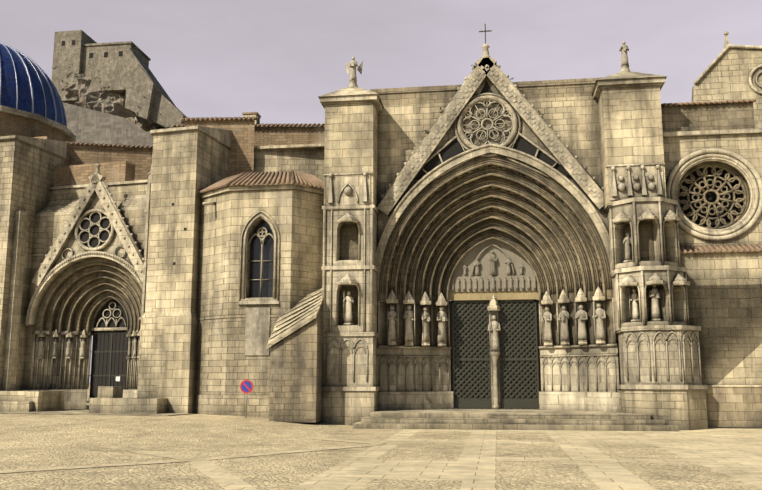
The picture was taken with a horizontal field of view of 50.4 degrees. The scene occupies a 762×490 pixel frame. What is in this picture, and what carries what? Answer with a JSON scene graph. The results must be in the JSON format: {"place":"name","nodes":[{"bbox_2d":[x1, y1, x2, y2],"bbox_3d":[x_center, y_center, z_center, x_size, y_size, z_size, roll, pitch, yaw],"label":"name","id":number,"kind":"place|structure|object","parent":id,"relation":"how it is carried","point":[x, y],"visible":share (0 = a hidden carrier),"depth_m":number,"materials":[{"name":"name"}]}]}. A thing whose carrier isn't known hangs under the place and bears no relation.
{"place":"outdoors","nodes":[
{"label":"outdoors","id":0,"kind":"place"},
{"bbox_2d":[0,44,64,124],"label":"dome tiles","id":1,"kind":"object","parent":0,"point":[8,92],"visible":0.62,"depth_m":53.60,"materials":[{"name":"blue tile"}]},
{"bbox_2d":[51,30,187,128],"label":"castle walls","id":2,"kind":"structure","parent":0,"point":[130,75],"depth_m":334.55,"materials":[{"name":"beige stone"}]},
{"bbox_2d":[0,112,324,297],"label":"brick wall","id":3,"kind":"structure","parent":0,"point":[118,164],"depth_m":46.17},
{"bbox_2d":[0,383,757,489],"bbox_3d":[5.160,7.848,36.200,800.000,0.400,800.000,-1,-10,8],"label":"plaza ground","id":4,"kind":"structure","parent":0,"point":[30,441],"depth_m":23.70,"materials":[{"name":"beige stone"}]},
{"bbox_2d":[240,380,252,417],"bbox_3d":[-5.917,6.794,35.596,0.600,1.720,0.086,-1,-10,8],"label":"no parking sign","id":5,"kind":"object","parent":4,"relation":"on","point":[246,386],"visible":0.92,"depth_m":35.64,"materials":[{"name":"red"}]},
{"bbox_2d":[0,48,761,430],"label":"church wall","id":6,"kind":"structure","parent":4,"relation":"on","point":[194,358],"depth_m":37.92,"materials":[{"name":"beige stone"}]},
{"bbox_2d":[89,330,128,398],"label":"door","id":7,"kind":"structure","parent":6,"relation":"in","point":[100,363],"depth_m":43.91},
{"bbox_2d":[90,24,538,408],"bbox_3d":[-4.356,-0.901,41.163,23.914,18.404,5.108,-1,-10,8],"label":"church ironwork","id":8,"kind":"object","parent":6,"relation":"attached to","point":[523,402],"visible":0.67,"depth_m":38.75,"materials":[{"name":"black metal"}]},
{"bbox_2d":[26,41,701,390],"bbox_3d":[-2.772,-1.052,39.649,33.112,16.095,7.410,-1,-10,8],"label":"church sculpture","id":9,"kind":"object","parent":6,"relation":"attached to","point":[257,329],"visible":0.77,"depth_m":37.42,"materials":[{"name":"beige stone"}]},
{"bbox_2d":[0,31,761,411],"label":"stone trim","id":10,"kind":"structure","parent":6,"relation":"attached to","point":[376,225],"depth_m":37.27,"materials":[{"name":"beige stone"}]},
{"bbox_2d":[32,155,749,346],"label":"archway recesses","id":11,"kind":"object","parent":6,"relation":"in","point":[544,227],"visible":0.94,"depth_m":38.15,"materials":[{"name":"beige stone"}]},
{"bbox_2d":[65,99,761,253],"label":"roof tiles","id":12,"kind":"object","parent":6,"relation":"on","point":[277,177],"visible":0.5,"depth_m":38.96,"materials":[{"name":"brown tile"}]},
{"bbox_2d":[449,239,537,291],"bbox_3d":[5.425,0.859,39.272,4.600,2.800,0.409,-1,-10,8],"label":"tympanum","id":13,"kind":"object","parent":6,"relation":"in","point":[492,265],"visible":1,"depth_m":39.24,"materials":[{"name":"beige stone"}]},
{"bbox_2d":[449,300,540,398],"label":"church doors","id":14,"kind":"structure","parent":6,"relation":"in","point":[504,348],"depth_m":38.88,"materials":[{"name":"black metal"}]},
{"bbox_2d":[0,428,761,489],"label":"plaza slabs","id":15,"kind":"structure","parent":4,"relation":"on","point":[735,453],"depth_m":20.10,"materials":[{"name":"beige stone"}]},
{"bbox_2d":[360,431,761,489],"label":"plaza cobbles","id":16,"kind":"object","parent":15,"relation":"on","point":[538,475],"visible":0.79,"depth_m":18.24,"materials":[{"name":"beige stone"}]},
{"bbox_2d":[62,40,743,327],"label":"window openings","id":17,"kind":"object","parent":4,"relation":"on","point":[452,149],"visible":0.33,"depth_m":38.22,"materials":[{"name":"black"}]},
{"bbox_2d":[0,43,66,126],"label":"dome ribs","id":18,"kind":"object","parent":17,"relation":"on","point":[39,68],"visible":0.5,"depth_m":55.09,"materials":[{"name":"tile"}]},
{"bbox_2d":[62,102,152,146],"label":"low castle wall","id":19,"kind":"structure","parent":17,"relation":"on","point":[86,125],"depth_m":302.12,"materials":[{"name":"grey stone"}]},
{"bbox_2d":[62,71,164,135],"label":"castle rock","id":20,"kind":"object","parent":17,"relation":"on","point":[96,99],"visible":0.06,"depth_m":333.09,"materials":[{"name":"grey stone"}]},
{"bbox_2d":[52,64,543,133],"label":"weeds","id":21,"kind":"object","parent":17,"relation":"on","point":[426,132],"visible":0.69,"depth_m":320.19,"materials":[{"name":"green plant"}]},
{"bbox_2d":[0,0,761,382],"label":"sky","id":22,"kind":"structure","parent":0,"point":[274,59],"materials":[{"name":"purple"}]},
{"bbox_2d":[449,291,538,300],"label":"lintel","id":23,"kind":"structure","parent":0,"point":[504,295],"depth_m":39.04,"materials":[{"name":"beige stone"}]}
]}

